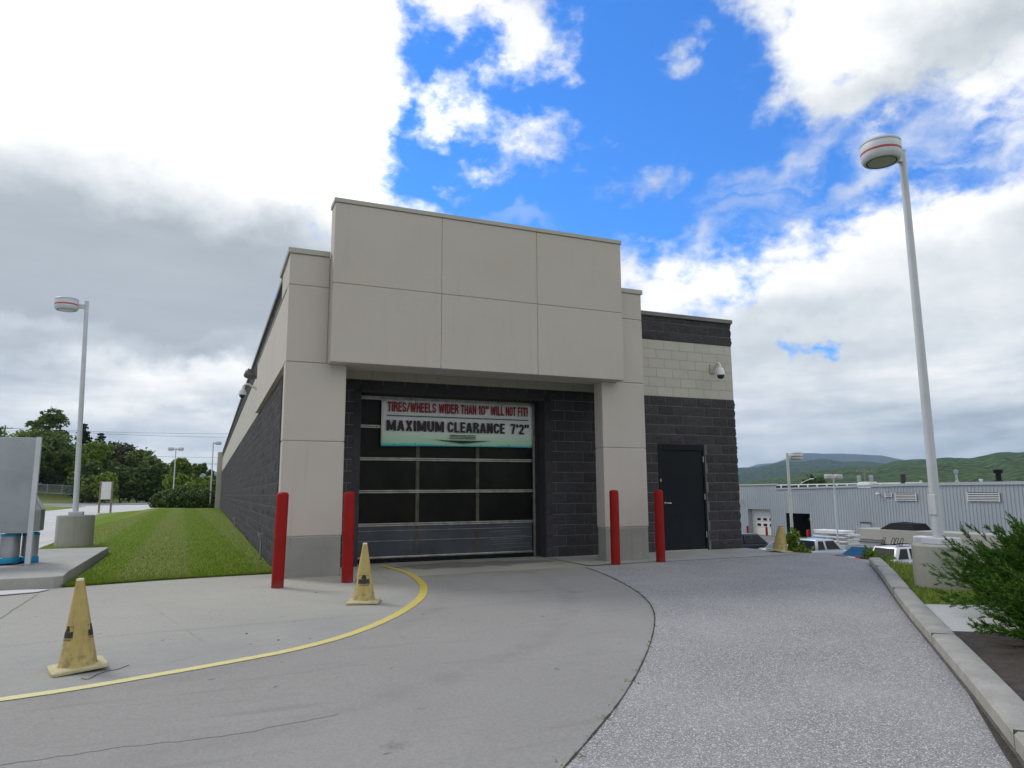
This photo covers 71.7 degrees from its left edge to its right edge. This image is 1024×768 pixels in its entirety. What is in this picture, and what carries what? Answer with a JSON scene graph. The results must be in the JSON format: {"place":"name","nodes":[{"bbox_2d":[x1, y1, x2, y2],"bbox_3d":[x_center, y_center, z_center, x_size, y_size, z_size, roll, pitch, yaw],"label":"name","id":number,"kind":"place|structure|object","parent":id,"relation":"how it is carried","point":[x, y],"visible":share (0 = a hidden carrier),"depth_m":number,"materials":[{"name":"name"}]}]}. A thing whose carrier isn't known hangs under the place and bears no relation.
{"place":"outdoors","nodes":[
{"label":"outdoors","id":0,"kind":"place"},
{"bbox_2d":[0,505,151,549],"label":"pavement","id":1,"kind":"structure","parent":0,"point":[47,532],"depth_m":52.30,"materials":[{"name":"concrete"}]},
{"bbox_2d":[0,547,108,590],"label":"concrete island","id":2,"kind":"structure","parent":1,"relation":"on","point":[54,568],"depth_m":10.73,"materials":[{"name":"grey concrete"}]},
{"bbox_2d":[0,437,44,565],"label":"vacuum station","id":3,"kind":"object","parent":2,"relation":"on","point":[22,511],"visible":1,"depth_m":11.37,"materials":[{"name":"metal"}]},
{"bbox_2d":[156,473,189,497],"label":"bush","id":4,"kind":"object","parent":1,"relation":"on","point":[178,482],"visible":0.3,"depth_m":75.93,"materials":[{"name":"green plant"}]},
{"bbox_2d":[179,475,210,490],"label":"bush","id":5,"kind":"object","parent":1,"relation":"on","point":[194,484],"visible":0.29,"depth_m":75.05,"materials":[{"name":"green plant"}]},
{"bbox_2d":[205,480,215,490],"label":"bush","id":6,"kind":"object","parent":1,"relation":"on","point":[213,485],"visible":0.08,"depth_m":73.84,"materials":[{"name":"green plant"}]},
{"bbox_2d":[37,484,144,502],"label":"grass bank","id":7,"kind":"structure","parent":0,"point":[47,497],"depth_m":125.77,"materials":[{"name":"green plant"}]},
{"bbox_2d":[5,428,43,475],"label":"broadleaf tree","id":8,"kind":"object","parent":7,"relation":"on","point":[17,435],"depth_m":128.11,"materials":[{"name":"green plant"}]},
{"bbox_2d":[18,428,72,473],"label":"broadleaf tree","id":9,"kind":"object","parent":7,"relation":"on","point":[56,445],"visible":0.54,"depth_m":123.43,"materials":[{"name":"green plant"}]},
{"bbox_2d":[25,406,69,434],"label":"broadleaf tree","id":10,"kind":"object","parent":7,"relation":"on","point":[49,419],"visible":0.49,"depth_m":146.24,"materials":[{"name":"green plant"}]},
{"bbox_2d":[42,466,66,485],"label":"bush","id":11,"kind":"object","parent":7,"relation":"on","point":[52,481],"visible":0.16,"depth_m":131.91,"materials":[{"name":"green plant"}]},
{"bbox_2d":[37,484,73,494],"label":"chain link fence","id":12,"kind":"object","parent":7,"relation":"on","point":[54,489],"visible":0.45,"depth_m":113.90,"materials":[{"name":"grey metal"}]},
{"bbox_2d":[42,442,75,489],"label":"broadleaf tree","id":13,"kind":"object","parent":7,"relation":"on","point":[61,473],"visible":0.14,"depth_m":129.25,"materials":[{"name":"green plant"}]},
{"bbox_2d":[54,423,92,485],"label":"conifer tree","id":14,"kind":"object","parent":7,"relation":"on","point":[86,438],"visible":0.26,"depth_m":138.50,"materials":[{"name":"green plant"}]},
{"bbox_2d":[58,439,115,480],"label":"broadleaf tree","id":15,"kind":"object","parent":7,"relation":"on","point":[97,453],"visible":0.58,"depth_m":125.53,"materials":[{"name":"green plant"}]},
{"bbox_2d":[95,433,108,445],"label":"conifer tree","id":16,"kind":"object","parent":7,"relation":"on","point":[100,437],"visible":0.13,"depth_m":136.43,"materials":[{"name":"green plant"}]},
{"bbox_2d":[102,447,123,471],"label":"broadleaf tree","id":17,"kind":"object","parent":7,"relation":"on","point":[114,459],"visible":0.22,"depth_m":127.97,"materials":[{"name":"green plant"}]},
{"bbox_2d":[110,442,137,466],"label":"broadleaf tree","id":18,"kind":"object","parent":7,"relation":"on","point":[120,449],"visible":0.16,"depth_m":130.27,"materials":[{"name":"green plant"}]},
{"bbox_2d":[124,447,162,470],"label":"broadleaf tree","id":19,"kind":"object","parent":7,"relation":"on","point":[134,457],"visible":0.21,"depth_m":127.74,"materials":[{"name":"green plant"}]},
{"bbox_2d":[138,455,170,469],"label":"broadleaf tree","id":20,"kind":"object","parent":7,"relation":"on","point":[149,461],"visible":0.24,"depth_m":123.07,"materials":[{"name":"green plant"}]},
{"bbox_2d":[42,502,150,505],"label":"road","id":21,"kind":"structure","parent":0,"point":[131,503],"depth_m":105.41,"materials":[{"name":"grey asphalt"}]},
{"bbox_2d":[39,507,271,586],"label":"lawn","id":22,"kind":"structure","parent":0,"point":[102,519],"depth_m":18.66,"materials":[{"name":"green plant"}]},
{"bbox_2d":[54,296,94,546],"bbox_3d":[-10.988,1.161,17.719,1.289,6.729,0.820,3,-9,-23],"label":"street lamp","id":23,"kind":"object","parent":22,"relation":"on","point":[74,527],"visible":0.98,"depth_m":17.53,"materials":[{"name":"metal"}]},
{"bbox_2d":[98,481,113,512],"bbox_3d":[-28.651,8.077,49.952,0.850,2.420,0.100,2,-9,-15],"label":"sign board","id":24,"kind":"object","parent":22,"relation":"on","point":[106,491],"visible":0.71,"depth_m":49.98,"materials":[{"name":"white wood"}]},
{"bbox_2d":[147,488,171,507],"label":"juniper bush","id":25,"kind":"object","parent":22,"relation":"on","point":[155,500],"visible":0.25,"depth_m":69.33,"materials":[{"name":"green plant"}]},
{"bbox_2d":[63,571,271,586],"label":"edge grass","id":26,"kind":"structure","parent":22,"relation":"on","point":[165,578],"depth_m":10.41,"materials":[{"name":"green plant"}]},
{"bbox_2d":[168,447,183,488],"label":"street lamp","id":27,"kind":"object","parent":22,"relation":"on","point":[175,449],"visible":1,"depth_m":69.52,"materials":[{"name":"metal"}]},
{"bbox_2d":[159,485,196,507],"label":"juniper bush","id":28,"kind":"object","parent":22,"relation":"on","point":[169,500],"visible":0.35,"depth_m":67.78,"materials":[{"name":"green plant"}]},
{"bbox_2d":[175,487,205,507],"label":"juniper bush","id":29,"kind":"object","parent":22,"relation":"on","point":[186,499],"visible":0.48,"depth_m":66.06,"materials":[{"name":"green plant"}]},
{"bbox_2d":[192,486,215,507],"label":"juniper bush","id":30,"kind":"object","parent":22,"relation":"on","point":[203,497],"visible":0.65,"depth_m":65.34,"materials":[{"name":"green plant"}]},
{"bbox_2d":[209,441,221,503],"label":"street lamp","id":31,"kind":"object","parent":22,"relation":"on","point":[218,442],"visible":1,"depth_m":65.75,"materials":[{"name":"metal"}]},
{"bbox_2d":[45,504,806,574],"bbox_3d":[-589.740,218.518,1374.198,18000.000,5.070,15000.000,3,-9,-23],"label":"ground","id":32,"kind":"structure","parent":0,"point":[250,543],"depth_m":92.63,"materials":[{"name":"grey concrete"}]},
{"bbox_2d":[44,506,84,510],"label":"verge","id":33,"kind":"structure","parent":32,"relation":"on","point":[47,508],"depth_m":73.43,"materials":[{"name":"green plant"}]},
{"bbox_2d":[59,461,105,502],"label":"bush","id":34,"kind":"object","parent":32,"relation":"on","point":[93,469],"visible":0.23,"depth_m":116.66,"materials":[{"name":"green plant"}]},
{"bbox_2d":[79,475,97,502],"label":"bush","id":35,"kind":"object","parent":32,"relation":"on","point":[85,494],"visible":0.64,"depth_m":109.94,"materials":[{"name":"green plant"}]},
{"bbox_2d":[89,471,118,502],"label":"bush","id":36,"kind":"object","parent":32,"relation":"on","point":[107,476],"visible":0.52,"depth_m":109.76,"materials":[{"name":"green plant"}]},
{"bbox_2d":[106,461,134,502],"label":"bush","id":37,"kind":"object","parent":32,"relation":"on","point":[118,469],"visible":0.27,"depth_m":115.69,"materials":[{"name":"green plant"}]},
{"bbox_2d":[115,464,150,502],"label":"bush","id":38,"kind":"object","parent":32,"relation":"on","point":[129,483],"visible":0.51,"depth_m":114.01,"materials":[{"name":"green plant"}]},
{"bbox_2d":[135,465,169,502],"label":"bush","id":39,"kind":"object","parent":32,"relation":"on","point":[151,477],"visible":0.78,"depth_m":113.85,"materials":[{"name":"green plant"}]},
{"bbox_2d":[168,457,191,484],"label":"broadleaf tree","id":40,"kind":"object","parent":32,"relation":"on","point":[182,465],"visible":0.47,"depth_m":107.00,"materials":[{"name":"green plant"}]},
{"bbox_2d":[187,463,207,487],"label":"broadleaf tree","id":41,"kind":"object","parent":32,"relation":"on","point":[195,471],"visible":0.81,"depth_m":106.37,"materials":[{"name":"green plant"}]},
{"bbox_2d":[201,469,215,489],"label":"conifer tree","id":42,"kind":"object","parent":32,"relation":"on","point":[208,473],"visible":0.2,"depth_m":111.29,"materials":[{"name":"green plant"}]},
{"bbox_2d":[0,567,654,767],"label":"traffic lane","id":43,"kind":"structure","parent":32,"relation":"on","point":[533,682],"depth_m":4.65,"materials":[{"name":"concrete"}]},
{"bbox_2d":[1,714,335,764],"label":"pavement joint","id":44,"kind":"object","parent":43,"relation":"on","point":[160,742],"visible":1,"depth_m":3.84,"materials":[{"name":"grey"}]},
{"bbox_2d":[563,567,654,767],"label":"pavement joint","id":45,"kind":"object","parent":43,"relation":"on","point":[593,733],"visible":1,"depth_m":4.48,"materials":[{"name":"grey"}]},
{"bbox_2d":[215,197,741,577],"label":"service building","id":46,"kind":"structure","parent":32,"relation":"on","point":[589,360],"depth_m":12.97,"materials":[{"name":"grey concrete"}]},
{"bbox_2d":[238,383,255,397],"bbox_3d":[-6.770,0.176,18.201,0.475,0.389,0.190,3,-9,-23],"label":"security camera","id":47,"kind":"object","parent":46,"relation":"attached to","point":[242,392],"visible":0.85,"depth_m":18.09,"materials":[{"name":"grey plastic"}]},
{"bbox_2d":[243,368,256,378],"bbox_3d":[-6.747,-0.260,18.334,0.376,0.292,0.260,3,-9,-23],"label":"floodlight","id":48,"kind":"object","parent":46,"relation":"attached to","point":[249,374],"visible":0.84,"depth_m":18.23,"materials":[{"name":"grey metal"}]},
{"bbox_2d":[258,533,263,559],"bbox_3d":[-4.737,3.093,13.341,0.085,0.560,0.070,3,-9,-23],"label":"pipe","id":49,"kind":"object","parent":46,"relation":"attached to","point":[260,536],"visible":0.91,"depth_m":13.34,"materials":[{"name":"grey metal"}]},
{"bbox_2d":[357,395,539,563],"bbox_3d":[-1.155,1.790,13.446,3.607,3.020,0.120,3,-9,-23],"label":"garage door","id":50,"kind":"structure","parent":46,"relation":"in","point":[417,503],"depth_m":13.35,"materials":[{"name":"glass"}]},
{"bbox_2d":[381,399,532,447],"bbox_3d":[-0.994,0.788,13.595,3.055,0.865,0.054,3,-9,-23],"label":"banner","id":51,"kind":"object","parent":46,"relation":"attached to","point":[415,423],"visible":1,"depth_m":13.55,"materials":[{"name":"plastic"}]},
{"bbox_2d":[657,444,709,551],"bbox_3d":[3.623,2.401,15.035,1.237,2.232,0.210,3,-9,-23],"label":"door","id":52,"kind":"structure","parent":46,"relation":"in","point":[681,467],"depth_m":15.01,"materials":[{"name":"black metal"}]},
{"bbox_2d":[709,362,724,378],"bbox_3d":[4.497,-0.278,15.520,0.190,0.389,0.475,1,-9,-11],"label":"security camera","id":53,"kind":"object","parent":46,"relation":"attached to","point":[720,372],"visible":1,"depth_m":15.37,"materials":[{"name":"grey plastic"}]},
{"bbox_2d":[547,548,795,564],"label":"walkway","id":54,"kind":"structure","parent":32,"relation":"on","point":[683,555],"depth_m":13.66,"materials":[{"name":"concrete"}]},
{"bbox_2d":[766,526,793,551],"bbox_3d":[5.491,3.164,14.489,0.400,0.506,0.400,12,-10,-31],"label":"traffic cone","id":55,"kind":"object","parent":54,"relation":"on","point":[780,544],"visible":1,"depth_m":14.40,"materials":[{"name":"beige plastic"}]},
{"bbox_2d":[759,535,805,543],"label":"parking lot","id":56,"kind":"structure","parent":32,"relation":"on","point":[768,539],"depth_m":91.41,"materials":[{"name":"grey asphalt"}]},
{"bbox_2d":[824,474,842,544],"bbox_3d":[21.868,9.309,47.720,1.423,6.412,0.543,3,-9,-23],"label":"street lamp","id":57,"kind":"object","parent":56,"relation":"on","point":[832,476],"visible":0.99,"depth_m":47.85,"materials":[{"name":"metal"}]},
{"bbox_2d":[839,544,866,549],"bbox_3d":[26.986,13.601,58.101,3.320,1.080,3.900,3,-9,-23],"label":"flatbed trailer","id":58,"kind":"object","parent":56,"relation":"on","point":[844,547],"visible":0.08,"depth_m":55.99,"materials":[{"name":"grey metal"}]},
{"bbox_2d":[836,542,859,544],"bbox_3d":[26.852,12.846,57.259,1.200,0.140,2.100,3,-9,-21],"label":"board pack","id":59,"kind":"object","parent":58,"relation":"on","point":[855,543],"visible":0.56,"depth_m":56.38,"materials":[{"name":"white paint"}]},
{"bbox_2d":[834,540,856,542],"bbox_3d":[26.552,12.683,57.244,1.200,0.120,2.150,3,-9,-21],"label":"board pack","id":60,"kind":"object","parent":59,"relation":"on","point":[843,541],"visible":0.61,"depth_m":56.31,"materials":[{"name":"white paint"}]},
{"bbox_2d":[829,537,859,540],"bbox_3d":[26.878,12.520,57.278,1.200,0.150,2.000,3,-9,-22],"label":"board pack","id":61,"kind":"object","parent":60,"relation":"on","point":[850,539],"visible":0.72,"depth_m":56.55,"materials":[{"name":"white paint"}]},
{"bbox_2d":[813,534,854,537],"bbox_3d":[26.300,12.456,57.925,1.200,0.120,3.200,3,-9,-22],"label":"board pack","id":62,"kind":"object","parent":61,"relation":"on","point":[824,535],"visible":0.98,"depth_m":57.38,"materials":[{"name":"white paint"}]},
{"bbox_2d":[828,534,859,536],"bbox_3d":[26.877,12.209,57.365,1.200,0.130,2.150,3,-9,-23],"label":"board pack","id":63,"kind":"object","parent":62,"relation":"on","point":[849,535],"visible":0.71,"depth_m":56.66,"materials":[{"name":"white paint"}]},
{"bbox_2d":[814,531,853,533],"bbox_3d":[26.316,12.154,57.935,1.200,0.100,2.900,3,-10,-23],"label":"board pack","id":64,"kind":"object","parent":63,"relation":"on","point":[833,532],"visible":0.98,"depth_m":57.27,"materials":[{"name":"white paint"}]},
{"bbox_2d":[813,529,853,531],"bbox_3d":[26.468,12.074,58.349,1.200,0.120,3.100,3,-10,-24],"label":"board pack","id":65,"kind":"object","parent":64,"relation":"on","point":[830,530],"visible":1,"depth_m":57.88,"materials":[{"name":"white paint"}]},
{"bbox_2d":[834,546,873,558],"bbox_3d":[22.375,10.798,43.857,4.700,1.450,1.804,3,-9,-23],"label":"parked car","id":66,"kind":"object","parent":56,"relation":"on","point":[853,552],"visible":0.2,"depth_m":43.35,"materials":[{"name":"blue paint"}]},
{"bbox_2d":[872,537,912,564],"bbox_3d":[22.780,9.921,40.561,4.800,2.265,1.884,3,-9,-23],"label":"parked car","id":67,"kind":"object","parent":56,"relation":"on","point":[901,552],"visible":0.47,"depth_m":39.50,"materials":[{"name":"grey paint"}]},
{"bbox_2d":[856,527,1012,562],"bbox_3d":[33.139,12.502,54.320,2.400,2.330,13.900,3,-9,-23],"label":"storage container","id":68,"kind":"object","parent":56,"relation":"on","point":[879,533],"visible":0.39,"depth_m":56.09,"materials":[{"name":"beige metal"}]},
{"bbox_2d":[880,522,930,530],"bbox_3d":[31.869,11.490,57.478,2.000,0.620,3.150,3,-9,-23],"label":"tarpaulin","id":69,"kind":"object","parent":68,"relation":"on","point":[910,526],"visible":1,"depth_m":56.63,"materials":[{"name":"black rubber"}]},
{"bbox_2d":[565,552,1012,767],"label":"asphalt pad","id":70,"kind":"object","parent":32,"relation":"on","point":[801,660],"visible":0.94,"depth_m":5.00,"materials":[{"name":"grey asphalt"}]},
{"bbox_2d":[555,568,656,765],"bbox_3d":[0.831,2.287,6.404,1.037,0.136,10.674,-2,-9,9],"label":"moss","id":71,"kind":"object","parent":70,"relation":"on","point":[622,689],"visible":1,"depth_m":4.99,"materials":[{"name":"green plant"}]},
{"bbox_2d":[609,490,620,564],"bbox_3d":[1.779,2.537,12.248,0.162,1.397,0.162,-8,-12,42],"label":"bollard","id":72,"kind":"object","parent":70,"relation":"on","point":[614,525],"visible":0.93,"depth_m":12.20,"materials":[{"name":"red metal"}]},
{"bbox_2d":[654,490,665,561],"bbox_3d":[2.635,2.592,12.648,0.162,1.397,0.162,2,-9,-15],"label":"bollard","id":73,"kind":"object","parent":70,"relation":"on","point":[659,526],"visible":0.94,"depth_m":12.59,"materials":[{"name":"red metal"}]},
{"bbox_2d":[869,564,1023,766],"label":"gutter dirt","id":74,"kind":"structure","parent":70,"relation":"on","point":[1011,747],"depth_m":4.77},
{"bbox_2d":[795,543,813,552],"bbox_3d":[5.938,3.430,14.377,0.385,0.419,0.374,-5,-10,29],"label":"weed plant","id":75,"kind":"object","parent":32,"relation":"on","point":[802,548],"visible":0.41,"depth_m":14.34,"materials":[{"name":"green plant"}]},
{"bbox_2d":[802,474,827,483],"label":"broadleaf tree","id":76,"kind":"object","parent":32,"relation":"on","point":[820,480],"visible":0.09,"depth_m":121.00,"materials":[{"name":"green plant"}]},
{"bbox_2d":[856,468,872,481],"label":"utility pole","id":77,"kind":"object","parent":32,"relation":"on","point":[859,477],"visible":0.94,"depth_m":112.53,"materials":[{"name":"grey wood"}]},
{"bbox_2d":[861,545,878,558],"bbox_3d":[6.738,3.241,13.307,0.308,0.428,0.374,-7,-11,37],"label":"weed plant","id":78,"kind":"object","parent":32,"relation":"on","point":[870,552],"visible":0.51,"depth_m":13.30,"materials":[{"name":"green plant"}]},
{"bbox_2d":[739,469,1023,540],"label":"workshop building","id":79,"kind":"structure","parent":32,"relation":"on","point":[979,505],"depth_m":86.06,"materials":[{"name":"light grey corrugated metal"}]},
{"bbox_2d":[752,509,770,534],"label":"roll up door","id":80,"kind":"structure","parent":79,"relation":"in","point":[761,517],"depth_m":104.32,"materials":[{"name":"grey metal"}]},
{"bbox_2d":[866,554,896,561],"bbox_3d":[6.762,3.288,13.061,0.456,0.360,0.475,7,-11,-40],"label":"weed plant","id":81,"kind":"object","parent":32,"relation":"on","point":[883,557],"visible":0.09,"depth_m":13.03,"materials":[{"name":"green plant"}]},
{"bbox_2d":[885,559,985,604],"bbox_3d":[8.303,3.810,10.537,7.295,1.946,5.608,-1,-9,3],"label":"verge","id":82,"kind":"structure","parent":32,"relation":"on","point":[928,589],"depth_m":9.02,"materials":[{"name":"green plant"}]},
{"bbox_2d":[859,134,971,590],"bbox_3d":[5.590,-0.120,9.858,1.046,6.822,0.670,3,-9,-23],"label":"street lamp","id":83,"kind":"object","parent":82,"relation":"on","point":[881,151],"visible":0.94,"depth_m":9.85,"materials":[{"name":"metal"}]},
{"bbox_2d":[869,557,1023,760],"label":"kerb","id":84,"kind":"structure","parent":32,"relation":"on","point":[1000,700],"depth_m":5.08,"materials":[{"name":"concrete"}]},
{"bbox_2d":[877,566,1023,749],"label":"kerb joint","id":85,"kind":"object","parent":84,"relation":"on","point":[1014,730],"visible":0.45,"depth_m":6.02,"materials":[{"name":"grey concrete"}]},
{"bbox_2d":[933,631,1023,767],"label":"shrub bed","id":86,"kind":"object","parent":32,"relation":"on","point":[1001,657],"visible":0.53,"depth_m":5.59,"materials":[{"name":"soil"}]},
{"bbox_2d":[966,563,1023,639],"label":"juniper bush","id":87,"kind":"object","parent":86,"relation":"on","point":[1015,600],"visible":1,"depth_m":6.13,"materials":[{"name":"green plant"}]},
{"bbox_2d":[39,453,901,483],"bbox_3d":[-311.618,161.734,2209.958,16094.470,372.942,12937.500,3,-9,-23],"label":"mountain","id":88,"kind":"structure","parent":0,"point":[852,458],"depth_m":6406.38,"materials":[{"name":"green plant"}]},
{"bbox_2d":[0,552,960,696],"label":"driveway","id":89,"kind":"structure","parent":0,"point":[154,608],"depth_m":7.49,"materials":[{"name":"concrete"}]},
{"bbox_2d":[0,589,48,594],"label":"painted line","id":90,"kind":"object","parent":89,"relation":"on","point":[6,592],"visible":1,"depth_m":9.15,"materials":[{"name":"white paint"}]},
{"bbox_2d":[47,578,108,677],"bbox_3d":[-3.311,1.828,5.420,0.370,0.665,0.370,3,-10,-37],"label":"traffic cone","id":91,"kind":"object","parent":89,"relation":"on","point":[78,654],"visible":1,"depth_m":5.34,"materials":[{"name":"beige plastic"}]},
{"bbox_2d":[0,565,427,700],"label":"painted line","id":92,"kind":"object","parent":89,"relation":"on","point":[422,594],"visible":1,"depth_m":5.76,"materials":[{"name":"paint"}]},
{"bbox_2d":[271,492,288,588],"bbox_3d":[-3.161,2.177,9.649,0.162,1.397,0.162,4,-10,-23],"label":"bollard","id":93,"kind":"object","parent":89,"relation":"on","point":[279,546],"visible":0.91,"depth_m":9.60,"materials":[{"name":"red metal"}]},
{"bbox_2d":[341,492,354,582],"bbox_3d":[-2.348,2.248,10.158,0.162,1.397,0.162,-2,-9,10],"label":"bollard","id":94,"kind":"object","parent":89,"relation":"on","point":[348,535],"visible":0.91,"depth_m":10.10,"materials":[{"name":"red metal"}]},
{"bbox_2d":[346,543,380,604],"bbox_3d":[-1.752,2.236,8.413,0.370,0.685,0.370,0,-9,-5],"label":"traffic cone","id":95,"kind":"object","parent":89,"relation":"on","point":[363,592],"visible":1,"depth_m":8.32,"materials":[{"name":"beige plastic"}]},
{"bbox_2d":[785,527,800,551],"bbox_3d":[5.753,3.268,14.511,0.326,0.678,0.400,3,-9,-23],"label":"weed plant","id":96,"kind":"object","parent":89,"relation":"on","point":[792,538],"visible":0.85,"depth_m":14.46,"materials":[{"name":"green plant"}]},
{"bbox_2d":[0,0,1023,471],"label":"sky","id":97,"kind":"structure","parent":0,"point":[162,162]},
{"bbox_2d":[738,459,925,482],"bbox_3d":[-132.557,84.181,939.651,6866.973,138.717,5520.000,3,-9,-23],"label":"hill","id":98,"kind":"structure","parent":0,"point":[751,474],"depth_m":2584.21,"materials":[{"name":"green plant"}]},
{"bbox_2d":[739,452,1023,484],"bbox_3d":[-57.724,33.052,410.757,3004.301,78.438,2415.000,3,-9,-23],"label":"hill","id":99,"kind":"structure","parent":0,"point":[1009,464],"depth_m":804.31,"materials":[{"name":"green plant"}]},
{"bbox_2d":[913,536,932,542],"bbox_3d":[30.478,12.287,52.385,0.820,2.050,1.040,3,-9,-23],"label":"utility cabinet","id":100,"kind":"object","parent":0,"point":[916,539],"visible":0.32,"depth_m":52.45,"materials":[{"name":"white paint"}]},
{"bbox_2d":[925,604,1018,631],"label":"path","id":101,"kind":"structure","parent":0,"point":[955,618],"depth_m":7.41,"materials":[{"name":"concrete"}]},
{"bbox_2d":[920,511,1023,617],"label":"juniper bush","id":102,"kind":"object","parent":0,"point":[1010,552],"visible":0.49,"depth_m":7.41,"materials":[{"name":"green plant"}]},
{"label":"parking lot","id":103,"kind":"structure","parent":0,"visible":0},
{"bbox_2d":[741,533,768,548],"bbox_3d":[16.735,11.870,51.822,5.400,1.840,1.884,3,-9,-23],"label":"pickup truck","id":104,"kind":"object","parent":103,"relation":"on","point":[752,541],"visible":0.16,"depth_m":51.29,"materials":[{"name":"black paint"}]},
{"bbox_2d":[786,452,802,532],"bbox_3d":[11.193,5.847,27.663,0.777,6.352,0.543,3,-9,-23],"label":"street lamp","id":105,"kind":"object","parent":103,"relation":"on","point":[794,455],"visible":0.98,"depth_m":27.87,"materials":[{"name":"metal"}]},
{"bbox_2d":[787,538,845,555],"bbox_3d":[20.034,11.176,46.915,5.400,1.780,1.864,3,-9,-23],"label":"pickup truck","id":106,"kind":"object","parent":103,"relation":"on","point":[832,547],"visible":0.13,"depth_m":46.42,"materials":[{"name":"grey paint"}]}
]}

